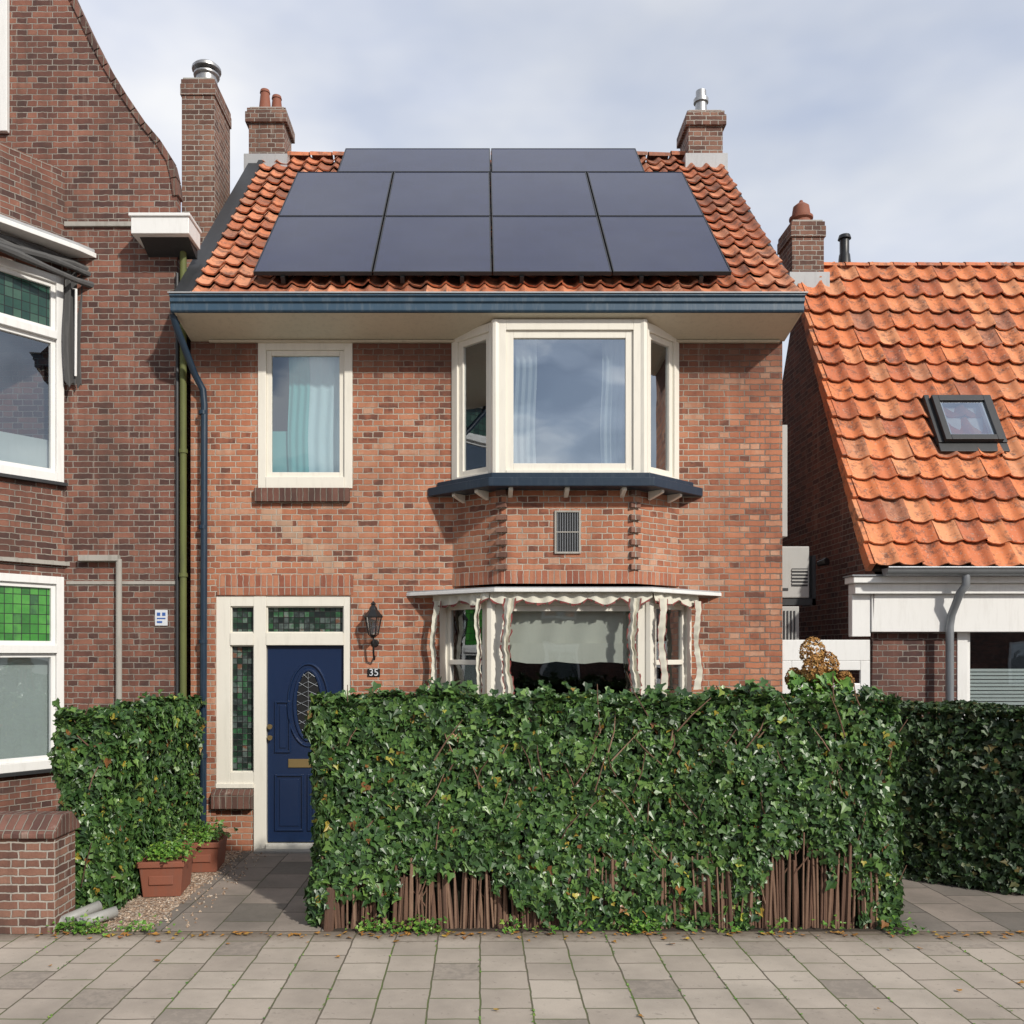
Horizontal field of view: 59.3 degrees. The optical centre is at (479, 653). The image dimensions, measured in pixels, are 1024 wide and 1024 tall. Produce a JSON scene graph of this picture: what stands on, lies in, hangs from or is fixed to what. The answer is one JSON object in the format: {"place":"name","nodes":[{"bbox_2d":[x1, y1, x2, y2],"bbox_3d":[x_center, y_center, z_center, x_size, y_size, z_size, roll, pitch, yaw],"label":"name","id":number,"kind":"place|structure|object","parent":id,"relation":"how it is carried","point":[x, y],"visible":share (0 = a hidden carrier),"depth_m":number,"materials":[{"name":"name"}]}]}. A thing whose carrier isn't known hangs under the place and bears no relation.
{"place":"outdoors","nodes":[
{"label":"outdoors","id":0,"kind":"place"},
{"bbox_2d":[0,143,64,810],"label":"bay cant wall","id":1,"kind":"structure","parent":0,"point":[32,514],"depth_m":9.23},
{"bbox_2d":[0,0,63,773],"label":"bay frames","id":2,"kind":"structure","parent":1,"relation":"attached to","point":[52,649],"depth_m":9.39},
{"bbox_2d":[0,431,48,758],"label":"blinds","id":3,"kind":"object","parent":2,"relation":"hanging from","point":[24,706],"visible":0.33,"depth_m":9.29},
{"bbox_2d":[0,586,49,640],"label":"green leaded toplight","id":4,"kind":"object","parent":2,"relation":"attached to","point":[24,613],"visible":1,"depth_m":9.20,"materials":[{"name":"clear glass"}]},
{"bbox_2d":[0,272,49,326],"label":"stained glass pane","id":5,"kind":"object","parent":2,"relation":"attached to","point":[24,299],"visible":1,"depth_m":9.20,"materials":[{"name":"green glass"}]},
{"bbox_2d":[0,233,93,389],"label":"folded awning","id":6,"kind":"object","parent":2,"relation":"attached to","point":[26,251],"visible":0.94,"depth_m":9.39,"materials":[{"name":"grey fabric"}]},
{"bbox_2d":[0,214,94,252],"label":"canopy lead","id":7,"kind":"object","parent":2,"relation":"attached to","point":[46,232],"visible":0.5,"depth_m":9.08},
{"bbox_2d":[71,288,76,375],"bbox_3d":[-4.284,-3.381,9.440,0.188,0.963,0.039,0,0,31],"label":"awning arm","id":8,"kind":"object","parent":2,"relation":"attached to","point":[75,354],"visible":1,"depth_m":9.40},
{"bbox_2d":[0,473,67,777],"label":"bay sills","id":9,"kind":"structure","parent":1,"relation":"attached to","point":[31,479],"depth_m":9.15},
{"bbox_2d":[0,556,69,565],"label":"bay bands","id":10,"kind":"object","parent":1,"relation":"attached to","point":[33,561],"visible":1,"depth_m":9.21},
{"bbox_2d":[259,88,281,106],"bbox_3d":[-2.855,-7.470,12.280,0.179,0.340,0.363,0,0,45],"label":"chimney pot","id":11,"kind":"object","parent":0,"point":[265,98],"visible":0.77,"depth_m":12.18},
{"bbox_2d":[0,932,1023,1023],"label":"pavement","id":12,"kind":"structure","parent":0,"point":[552,978],"depth_m":5.80,"materials":[{"name":"concrete"}]},
{"bbox_2d":[0,830,74,934],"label":"shaft","id":13,"kind":"object","parent":12,"relation":"on","point":[37,886],"visible":0.78,"depth_m":6.70,"materials":[{"name":"brick"}]},
{"bbox_2d":[0,811,79,838],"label":"cap","id":14,"kind":"object","parent":13,"relation":"on","point":[34,824],"visible":1,"depth_m":6.75,"materials":[{"name":"brick"}]},
{"bbox_2d":[46,908,929,936],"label":"weeds","id":15,"kind":"object","parent":12,"relation":"on","point":[425,927],"visible":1,"depth_m":6.73,"materials":[{"name":"green plant"}]},
{"bbox_2d":[22,934,1012,1023],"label":"joint moss","id":16,"kind":"object","parent":12,"relation":"on","point":[530,1009],"visible":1,"depth_m":5.70,"materials":[{"name":"green plant"}]},
{"bbox_2d":[25,930,1023,1016],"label":"fallen leaves","id":17,"kind":"object","parent":12,"relation":"on","point":[581,931],"visible":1,"depth_m":6.68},
{"bbox_2d":[59,922,1015,931],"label":"garden ground","id":18,"kind":"structure","parent":0,"point":[673,929],"depth_m":6.80,"materials":[{"name":"soil"}]},
{"bbox_2d":[0,0,190,710],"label":"gable wall","id":19,"kind":"structure","parent":18,"relation":"on","point":[71,115],"depth_m":9.50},
{"bbox_2d":[0,217,95,257],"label":"bay canopy","id":20,"kind":"object","parent":19,"relation":"attached to","point":[50,242],"visible":0.81,"depth_m":9.09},
{"bbox_2d":[116,559,121,701],"bbox_3d":[-3.795,0.307,9.450,0.064,2.587,0.061,0,0,0],"label":"cable conduit","id":21,"kind":"object","parent":19,"relation":"attached to","point":[119,629],"visible":0.66,"depth_m":9.42,"materials":[{"name":"plastic"}]},
{"bbox_2d":[64,221,175,583],"bbox_3d":[-3.795,-2.635,9.457,1.171,3.822,0.095,0,0,0],"label":"string course","id":22,"kind":"object","parent":19,"relation":"attached to","point":[98,558],"visible":0.85,"depth_m":9.47,"materials":[{"name":"stone"}]},
{"bbox_2d":[70,0,182,201],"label":"gable coping","id":23,"kind":"object","parent":19,"relation":"attached to","point":[174,175],"visible":0.94,"depth_m":9.48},
{"bbox_2d":[155,610,167,625],"bbox_3d":[-3.363,-0.372,9.492,0.131,0.166,0.013,0,0,0],"label":"wall sign","id":24,"kind":"object","parent":19,"relation":"attached to","point":[161,617],"visible":1,"depth_m":9.49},
{"bbox_2d":[128,213,201,249],"bbox_3d":[-3.268,-4.383,9.350,0.625,0.205,0.400,0,0,0],"label":"eaves gutter box","id":25,"kind":"object","parent":19,"relation":"attached to","point":[164,225],"visible":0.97,"depth_m":9.17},
{"bbox_2d":[140,237,197,258],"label":"soffit","id":26,"kind":"structure","parent":19,"relation":"attached to","point":[164,246],"depth_m":9.38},
{"bbox_2d":[176,273,178,695],"bbox_3d":[-3.187,-1.550,9.470,0.033,4.900,0.033,0,0,22],"label":"conduit pipe","id":27,"kind":"object","parent":19,"relation":"attached to","point":[177,510],"visible":0.65,"depth_m":9.46,"materials":[{"name":"metal"}]},
{"bbox_2d":[179,251,187,698],"bbox_3d":[-3.118,-1.225,9.450,0.090,6.050,0.090,0,0,0],"label":"mossy downpipe","id":28,"kind":"object","parent":19,"relation":"attached to","point":[183,452],"visible":0.64,"depth_m":9.42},
{"bbox_2d":[180,79,231,267],"bbox_3d":[-3.450,-5.560,11.350,0.430,2.920,0.730,0,0,0],"label":"chimney stack","id":29,"kind":"object","parent":19,"relation":"attached to","point":[206,121],"visible":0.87,"depth_m":11.00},
{"bbox_2d":[192,59,220,84],"bbox_3d":[-3.450,-7.215,11.350,0.360,0.430,0.355,0,0,0],"label":"chimney cowl","id":30,"kind":"object","parent":29,"relation":"on","point":[203,68],"visible":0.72,"depth_m":11.23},
{"bbox_2d":[46,689,206,909],"bbox_3d":[-3.148,1.214,8.266,0.734,1.823,2.260,0,0,0],"label":"ivy hedge","id":31,"kind":"object","parent":18,"relation":"on","point":[127,780],"visible":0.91,"depth_m":7.35,"materials":[{"name":"green plant"}]},
{"bbox_2d":[60,851,265,930],"bbox_3d":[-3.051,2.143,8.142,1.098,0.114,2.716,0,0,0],"label":"gravel","id":32,"kind":"structure","parent":18,"relation":"on","point":[142,912],"depth_m":7.40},
{"bbox_2d":[59,901,102,928],"bbox_3d":[-3.100,2.019,6.914,0.100,0.160,0.379,0,0,42],"label":"drain pipe","id":33,"kind":"object","parent":32,"relation":"on","point":[94,907],"visible":0.56,"depth_m":6.93,"materials":[{"name":"plastic"}]},
{"bbox_2d":[74,906,118,929],"bbox_3d":[-2.940,2.034,6.900,0.310,0.131,0.100,0,0,-42],"label":"drain pipe","id":34,"kind":"object","parent":32,"relation":"on","point":[111,912],"visible":0.73,"depth_m":6.90,"materials":[{"name":"plastic"}]},
{"bbox_2d":[134,829,208,896],"bbox_3d":[-2.793,1.835,7.885,0.712,0.497,0.780,0,0,0],"label":"terracotta planter","id":35,"kind":"object","parent":32,"relation":"on","point":[167,872],"visible":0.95,"depth_m":7.68,"materials":[{"name":"orange ceramic"}]},
{"bbox_2d":[175,812,237,872],"bbox_3d":[-2.656,1.824,8.730,0.611,0.520,0.778,0,0,-18],"label":"terracotta planter","id":36,"kind":"object","parent":32,"relation":"on","point":[210,857],"visible":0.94,"depth_m":8.55,"materials":[{"name":"orange ceramic"}]},
{"bbox_2d":[217,809,253,850],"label":"brick wall","id":37,"kind":"structure","parent":18,"relation":"on","point":[241,838],"depth_m":9.53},
{"bbox_2d":[191,341,781,830],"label":"front wall","id":38,"kind":"structure","parent":18,"relation":"on","point":[383,537],"depth_m":9.50,"materials":[{"name":"brick"}]},
{"bbox_2d":[169,314,207,826],"bbox_3d":[-3.008,-0.781,9.243,0.133,5.261,0.518,0,0,24],"label":"blue downpipe","id":39,"kind":"object","parent":38,"relation":"attached to","point":[203,412],"visible":0.94,"depth_m":9.40,"materials":[{"name":"metal"}]},
{"bbox_2d":[211,789,253,808],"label":"sidelight brick sill","id":40,"kind":"structure","parent":38,"relation":"attached to","point":[232,798],"depth_m":9.43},
{"bbox_2d":[216,343,352,849],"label":"window frames","id":41,"kind":"structure","parent":38,"relation":"attached to","point":[260,638],"depth_m":9.51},
{"bbox_2d":[233,608,342,770],"bbox_3d":[-2.043,0.384,9.575,1.199,1.758,0.001,0,0,0],"label":"leaded glass","id":42,"kind":"object","parent":41,"relation":"attached to","point":[305,619],"visible":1,"depth_m":9.57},
{"bbox_2d":[273,357,309,471],"bbox_3d":[-2.048,-2.542,9.633,0.458,1.332,0.053,0,0,0],"label":"curtain teal","id":43,"kind":"object","parent":41,"relation":"hanging from","point":[290,449],"visible":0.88,"depth_m":9.62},
{"bbox_2d":[268,646,343,841],"bbox_3d":[-1.853,0.964,9.576,0.814,2.086,0.068,0,0,0],"label":"front door","id":44,"kind":"structure","parent":41,"relation":"attached to","point":[291,811],"depth_m":9.56,"materials":[{"name":"blue paint"}]},
{"bbox_2d":[267,724,310,766],"bbox_3d":[-1.999,0.983,9.535,0.507,0.463,0.050,0,0,0],"label":"door hardware","id":45,"kind":"object","parent":44,"relation":"attached to","point":[298,762],"depth_m":9.55,"materials":[{"name":"gold metal"}]},
{"bbox_2d":[297,672,317,723],"bbox_3d":[-1.823,0.545,9.545,0.242,0.693,0.009,0,0,0],"label":"door oval grille","id":46,"kind":"object","parent":44,"relation":"attached to","point":[308,687],"depth_m":9.54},
{"bbox_2d":[297,672,318,731],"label":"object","id":47,"kind":"object","parent":44,"relation":"in","point":[301,698],"visible":0.58,"depth_m":9.55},
{"bbox_2d":[308,357,338,471],"bbox_3d":[-1.604,-2.542,9.630,0.606,1.332,0.020,0,0,0],"label":"pale curtain","id":48,"kind":"object","parent":41,"relation":"hanging from","point":[323,439],"visible":0.61,"depth_m":9.63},
{"bbox_2d":[217,575,352,594],"bbox_3d":[-2.056,-0.718,9.523,1.435,0.207,0.054,0,0,0],"label":"soldier course","id":49,"kind":"object","parent":38,"relation":"on","point":[284,584],"visible":1,"depth_m":9.50,"materials":[{"name":"brick"}]},
{"bbox_2d":[254,488,349,501],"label":"brick sill","id":50,"kind":"structure","parent":38,"relation":"attached to","point":[301,494],"depth_m":9.44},
{"bbox_2d":[364,601,382,659],"bbox_3d":[-1.111,-0.231,9.386,0.200,0.619,0.225,0,0,0],"label":"wall lantern","id":51,"kind":"object","parent":38,"relation":"attached to","point":[373,612],"depth_m":9.35,"materials":[{"name":"black metal"}]},
{"bbox_2d":[368,669,379,676],"bbox_3d":[-1.121,0.207,9.491,0.131,0.083,0.014,0,0,0],"label":"house number sign","id":52,"kind":"object","parent":38,"relation":"attached to","point":[373,672],"visible":1,"depth_m":9.49,"materials":[{"name":"black metal"}]},
{"bbox_2d":[273,343,678,695],"bbox_3d":[-0.173,-0.900,11.050,4.946,5.000,2.900,0,0,0],"label":"interior","id":53,"kind":"object","parent":38,"relation":"attached to","point":[568,403],"visible":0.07,"depth_m":12.45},
{"bbox_2d":[201,162,786,290],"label":"roof deck","id":54,"kind":"structure","parent":38,"relation":"attached to","point":[367,283],"depth_m":10.07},
{"bbox_2d":[245,108,294,158],"bbox_3d":[-2.860,-6.980,12.275,0.560,0.640,0.530,0,0,0],"label":"chimney stack","id":55,"kind":"object","parent":54,"relation":"on","point":[271,130],"visible":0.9,"depth_m":12.05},
{"bbox_2d":[244,154,290,169],"bbox_3d":[-2.860,-6.535,12.265,0.580,0.250,0.550,0,0,0],"label":"chimney flashing","id":56,"kind":"object","parent":55,"relation":"attached to","point":[269,159],"visible":0.29,"depth_m":11.99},
{"bbox_2d":[174,160,794,290],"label":"roof verge","id":57,"kind":"structure","parent":54,"relation":"attached to","point":[194,272],"depth_m":10.26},
{"bbox_2d":[287,151,685,161],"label":"ridge tiles","id":58,"kind":"object","parent":54,"relation":"on","point":[319,155],"visible":0.23,"depth_m":12.15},
{"bbox_2d":[175,313,801,342],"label":"eaves soffit","id":59,"kind":"structure","parent":54,"relation":"attached to","point":[446,327],"depth_m":9.21,"materials":[{"name":"paint"}]},
{"bbox_2d":[169,294,805,314],"bbox_3d":[0.083,-3.478,9.210,6.325,0.165,0.620,0,0,0],"label":"blue box gutter","id":60,"kind":"object","parent":59,"relation":"attached to","point":[486,303],"visible":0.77,"depth_m":8.94,"materials":[{"name":"paint"}]},
{"bbox_2d":[167,291,807,294],"bbox_3d":[0.077,-3.568,8.944,6.335,0.012,0.112,0,0,0],"label":"gutter zinc lip","id":61,"kind":"object","parent":60,"relation":"on","point":[487,292],"visible":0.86,"depth_m":8.89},
{"bbox_2d":[253,148,731,283],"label":"solar panel frames","id":62,"kind":"structure","parent":54,"relation":"on","point":[521,274],"depth_m":9.42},
{"bbox_2d":[255,149,729,270],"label":"solar panels","id":63,"kind":"object","parent":62,"relation":"in","point":[463,244],"visible":1,"depth_m":10.18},
{"bbox_2d":[193,155,801,290],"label":"roof pantiles","id":64,"kind":"object","parent":54,"relation":"on","point":[224,249],"visible":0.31,"depth_m":9.57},
{"bbox_2d":[677,111,725,157],"bbox_3d":[3.010,-6.935,12.250,0.540,0.590,0.580,0,0,0],"label":"chimney stack","id":65,"kind":"object","parent":54,"relation":"on","point":[700,131],"visible":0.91,"depth_m":12.00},
{"bbox_2d":[694,88,707,109],"bbox_3d":[3.010,-7.435,12.250,0.200,0.450,0.200,0,0,0],"label":"chimney flue","id":66,"kind":"object","parent":65,"relation":"on","point":[701,100],"visible":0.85,"depth_m":12.18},
{"bbox_2d":[682,153,727,171],"bbox_3d":[3.010,-6.515,12.240,0.560,0.250,0.600,0,0,0],"label":"chimney flashing","id":67,"kind":"object","parent":65,"relation":"attached to","point":[714,160],"visible":0.36,"depth_m":11.94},
{"bbox_2d":[452,319,678,479],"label":"bay window frames","id":68,"kind":"structure","parent":38,"relation":"attached to","point":[498,336],"depth_m":9.07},
{"bbox_2d":[453,490,678,585],"bbox_3d":[0.907,-1.176,9.300,2.394,0.946,0.400,0,0,0],"label":"bay brickwork","id":69,"kind":"object","parent":38,"relation":"attached to","point":[606,524],"visible":0.71,"depth_m":9.10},
{"bbox_2d":[428,473,702,496],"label":"bay sill","id":70,"kind":"structure","parent":69,"relation":"on","point":[644,482],"depth_m":8.95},
{"bbox_2d":[452,571,679,585],"bbox_3d":[0.907,-0.768,9.297,2.402,0.130,0.406,0,0,0],"label":"bay soldier course","id":71,"kind":"object","parent":69,"relation":"attached to","point":[585,578],"visible":1,"depth_m":9.09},
{"bbox_2d":[452,487,681,502],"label":"bay sill brackets","id":72,"kind":"object","parent":69,"relation":"attached to","point":[483,494],"visible":1,"depth_m":9.13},
{"bbox_2d":[554,510,580,553],"bbox_3d":[0.886,-1.222,9.095,0.265,0.436,0.030,0,0,0],"label":"vent frame","id":73,"kind":"object","parent":69,"relation":"attached to","point":[555,526],"visible":1,"depth_m":9.08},
{"bbox_2d":[557,512,577,551],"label":"vent bars","id":74,"kind":"object","parent":73,"relation":"attached to","point":[567,530],"visible":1,"depth_m":9.09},
{"bbox_2d":[558,513,578,551],"bbox_3d":[0.885,-1.222,9.099,0.225,0.396,0.004,0,0,0],"label":"vent grille","id":75,"kind":"object","parent":73,"relation":"in","point":[569,534],"visible":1,"depth_m":9.10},
{"bbox_2d":[496,489,640,569],"bbox_3d":[0.892,-1.246,9.134,1.467,0.805,0.156,0,0,0],"label":"bay toothing","id":76,"kind":"object","parent":69,"relation":"attached to","point":[631,529],"visible":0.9,"depth_m":9.08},
{"bbox_2d":[440,593,691,696],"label":"bay frames","id":77,"kind":"structure","parent":38,"relation":"attached to","point":[492,655],"depth_m":8.97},
{"bbox_2d":[406,588,720,595],"bbox_3d":[0.886,-0.618,9.150,3.328,0.035,0.700,0,0,0],"label":"bay canopy","id":78,"kind":"object","parent":77,"relation":"on","point":[574,590],"visible":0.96,"depth_m":8.88,"materials":[{"name":"white paint"}]},
{"bbox_2d":[407,587,720,592],"bbox_3d":[0.887,-0.643,9.161,3.316,0.014,0.679,0,0,0],"label":"bay canopy lead","id":79,"kind":"object","parent":78,"relation":"on","point":[561,587],"visible":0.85,"depth_m":8.90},
{"bbox_2d":[430,592,702,695],"bbox_3d":[0.899,-0.057,9.114,2.846,1.080,0.642,0,0,0],"label":"awning valance","id":80,"kind":"object","parent":77,"relation":"attached to","point":[571,598],"visible":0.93,"depth_m":8.88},
{"bbox_2d":[429,598,703,694],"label":"awning trim","id":81,"kind":"structure","parent":80,"relation":"attached to","point":[494,602],"depth_m":8.87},
{"bbox_2d":[509,611,629,663],"bbox_3d":[0.900,-0.195,9.069,1.259,0.609,0.042,0,0,0],"label":"window cloth","id":82,"kind":"object","parent":77,"relation":"attached to","point":[579,637],"depth_m":9.07,"materials":[{"name":"beige fabric"}]},
{"bbox_2d":[782,425,786,537],"bbox_3d":[3.250,-1.850,9.750,0.100,1.200,0.200,0,0,0],"label":"side duct","id":83,"kind":"object","parent":38,"relation":"attached to","point":[784,481],"visible":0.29,"depth_m":9.65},
{"bbox_2d":[782,606,798,639],"bbox_3d":[3.380,-0.310,10.145,0.340,0.420,0.310,0,0,0],"label":"vent","id":84,"kind":"object","parent":38,"relation":"attached to","point":[790,622],"visible":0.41,"depth_m":10.00,"materials":[{"name":"metal"}]},
{"bbox_2d":[782,546,815,606],"bbox_3d":[3.487,-0.870,10.268,0.585,0.660,0.364,0,0,0],"label":"air conditioner","id":85,"kind":"object","parent":38,"relation":"attached to","point":[798,575],"visible":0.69,"depth_m":10.10,"materials":[{"name":"metal"}]},
{"bbox_2d":[782,640,869,695],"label":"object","id":86,"kind":"structure","parent":38,"relation":"attached to","point":[852,654],"depth_m":9.52,"materials":[{"name":"white paint"}]},
{"bbox_2d":[301,672,909,931],"bbox_3d":[0.950,1.146,7.094,4.733,2.010,0.770,0,0,0],"label":"ivy hedge","id":87,"kind":"object","parent":18,"relation":"on","point":[751,804],"visible":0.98,"depth_m":6.87,"materials":[{"name":"green plant"}]},
{"bbox_2d":[784,637,854,696],"bbox_3d":[2.800,0.582,7.365,0.638,1.438,0.459,0,0,0],"label":"dried hydrangea","id":88,"kind":"object","parent":87,"relation":"on","point":[822,678],"visible":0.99,"depth_m":7.31,"materials":[{"name":"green plant"}]},
{"bbox_2d":[896,699,1023,894],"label":"hedge","id":89,"kind":"object","parent":18,"relation":"on","point":[961,794],"visible":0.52,"depth_m":8.02,"materials":[{"name":"green plant"}]},
{"bbox_2d":[78,0,1023,379],"label":"sky","id":90,"kind":"structure","parent":0,"point":[899,124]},
{"bbox_2d":[513,339,624,463],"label":"bay curtains","id":91,"kind":"object","parent":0,"point":[612,396],"visible":0.83,"depth_m":9.25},
{"bbox_2d":[149,851,1023,930],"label":"garden path","id":92,"kind":"structure","parent":0,"point":[267,893],"depth_m":7.47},
{"bbox_2d":[253,848,310,852],"bbox_3d":[-1.839,2.083,9.446,1.056,0.035,0.132,0,0,0],"label":"door step","id":93,"kind":"object","parent":92,"relation":"on","point":[260,850],"depth_m":9.40,"materials":[{"name":"stone"}]},
{"bbox_2d":[782,316,956,716],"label":"walls","id":94,"kind":"structure","parent":0,"point":[906,666],"depth_m":10.74,"materials":[{"name":"brick"}]},
{"bbox_2d":[817,558,829,565],"bbox_3d":[3.831,-1.017,10.049,0.090,0.090,0.129,0,0,-31],"label":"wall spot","id":95,"kind":"object","parent":94,"relation":"attached to","point":[824,562],"depth_m":10.01,"materials":[{"name":"black metal"}]},
{"bbox_2d":[782,276,1023,572],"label":"roof deck","id":96,"kind":"structure","parent":94,"relation":"attached to","point":[877,568],"depth_m":10.87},
{"bbox_2d":[777,221,825,272],"bbox_3d":[4.195,-5.185,11.750,0.450,0.670,0.540,0,0,0],"label":"chimney stack","id":97,"kind":"object","parent":96,"relation":"on","point":[800,246],"visible":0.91,"depth_m":11.50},
{"bbox_2d":[789,200,812,222],"bbox_3d":[4.195,-5.705,11.750,0.300,0.410,0.295,0,0,0],"label":"chimney cowl","id":98,"kind":"object","parent":97,"relation":"on","point":[801,210],"visible":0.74,"depth_m":11.65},
{"bbox_2d":[789,272,829,287],"bbox_3d":[4.195,-4.725,11.740,0.510,0.250,0.600,0,0,0],"label":"chimney flashing","id":99,"kind":"object","parent":97,"relation":"attached to","point":[810,279],"visible":0.36,"depth_m":11.44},
{"bbox_2d":[798,283,875,570],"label":"verge tiles","id":100,"kind":"object","parent":96,"relation":"attached to","point":[863,540],"visible":0.88,"depth_m":10.18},
{"bbox_2d":[838,233,850,265],"bbox_3d":[4.782,-5.190,11.800,0.200,0.580,0.200,0,0,0],"label":"vent pipe","id":101,"kind":"object","parent":96,"relation":"on","point":[843,240],"visible":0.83,"depth_m":11.75,"materials":[{"name":"black metal"}]},
{"bbox_2d":[802,262,1023,565],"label":"roof pantiles","id":102,"kind":"object","parent":96,"relation":"on","point":[915,526],"visible":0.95,"depth_m":10.53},
{"bbox_2d":[824,262,1023,265],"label":"ridge tiles","id":103,"kind":"object","parent":96,"relation":"on","point":[926,263],"visible":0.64,"depth_m":11.60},
{"bbox_2d":[921,395,1009,451],"bbox_3d":[5.537,-2.623,10.282,0.775,0.751,0.469,0,0,0],"label":"skylight frame","id":104,"kind":"object","parent":96,"relation":"attached to","point":[945,439],"visible":0.89,"depth_m":10.13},
{"bbox_2d":[940,401,994,433],"bbox_3d":[5.537,-2.671,10.228,0.515,0.455,0.252,0,0,0],"label":"skylight glass","id":105,"kind":"object","parent":104,"relation":"in","point":[966,417],"visible":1,"depth_m":10.23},
{"bbox_2d":[845,576,1023,636],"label":"white cornice","id":106,"kind":"structure","parent":94,"relation":"attached to","point":[914,604],"depth_m":9.48,"materials":[{"name":"paint"}]},
{"bbox_2d":[843,575,883,577],"bbox_3d":[4.060,-0.808,9.469,0.380,0.013,0.257,0,0,0],"label":"cornice flashing","id":107,"kind":"object","parent":106,"relation":"on","point":[860,575],"visible":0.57,"depth_m":9.34,"materials":[{"name":"metal"}]},
{"bbox_2d":[882,566,1023,575],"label":"zinc gutter","id":108,"kind":"object","parent":106,"relation":"attached to","point":[953,570],"visible":1,"depth_m":9.20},
{"bbox_2d":[945,574,969,700],"bbox_3d":[4.959,0.540,9.343,0.101,2.720,0.267,0,0,-22],"label":"zinc downpipe","id":109,"kind":"object","parent":108,"relation":"attached to","point":[949,637],"visible":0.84,"depth_m":9.39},
{"bbox_2d":[957,632,969,715],"bbox_3d":[6.189,0.491,9.631,2.196,1.814,0.098,0,0,0],"label":"window frame","id":110,"kind":"object","parent":94,"relation":"attached to","point":[963,665],"visible":0.06,"depth_m":9.59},
{"bbox_2d":[970,669,1023,720],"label":"venetian blind","id":111,"kind":"object","parent":110,"relation":"attached to","point":[996,671],"depth_m":9.72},
{"bbox_2d":[970,632,1023,705],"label":"interior","id":112,"kind":"object","parent":94,"relation":"attached to","point":[996,650],"depth_m":11.50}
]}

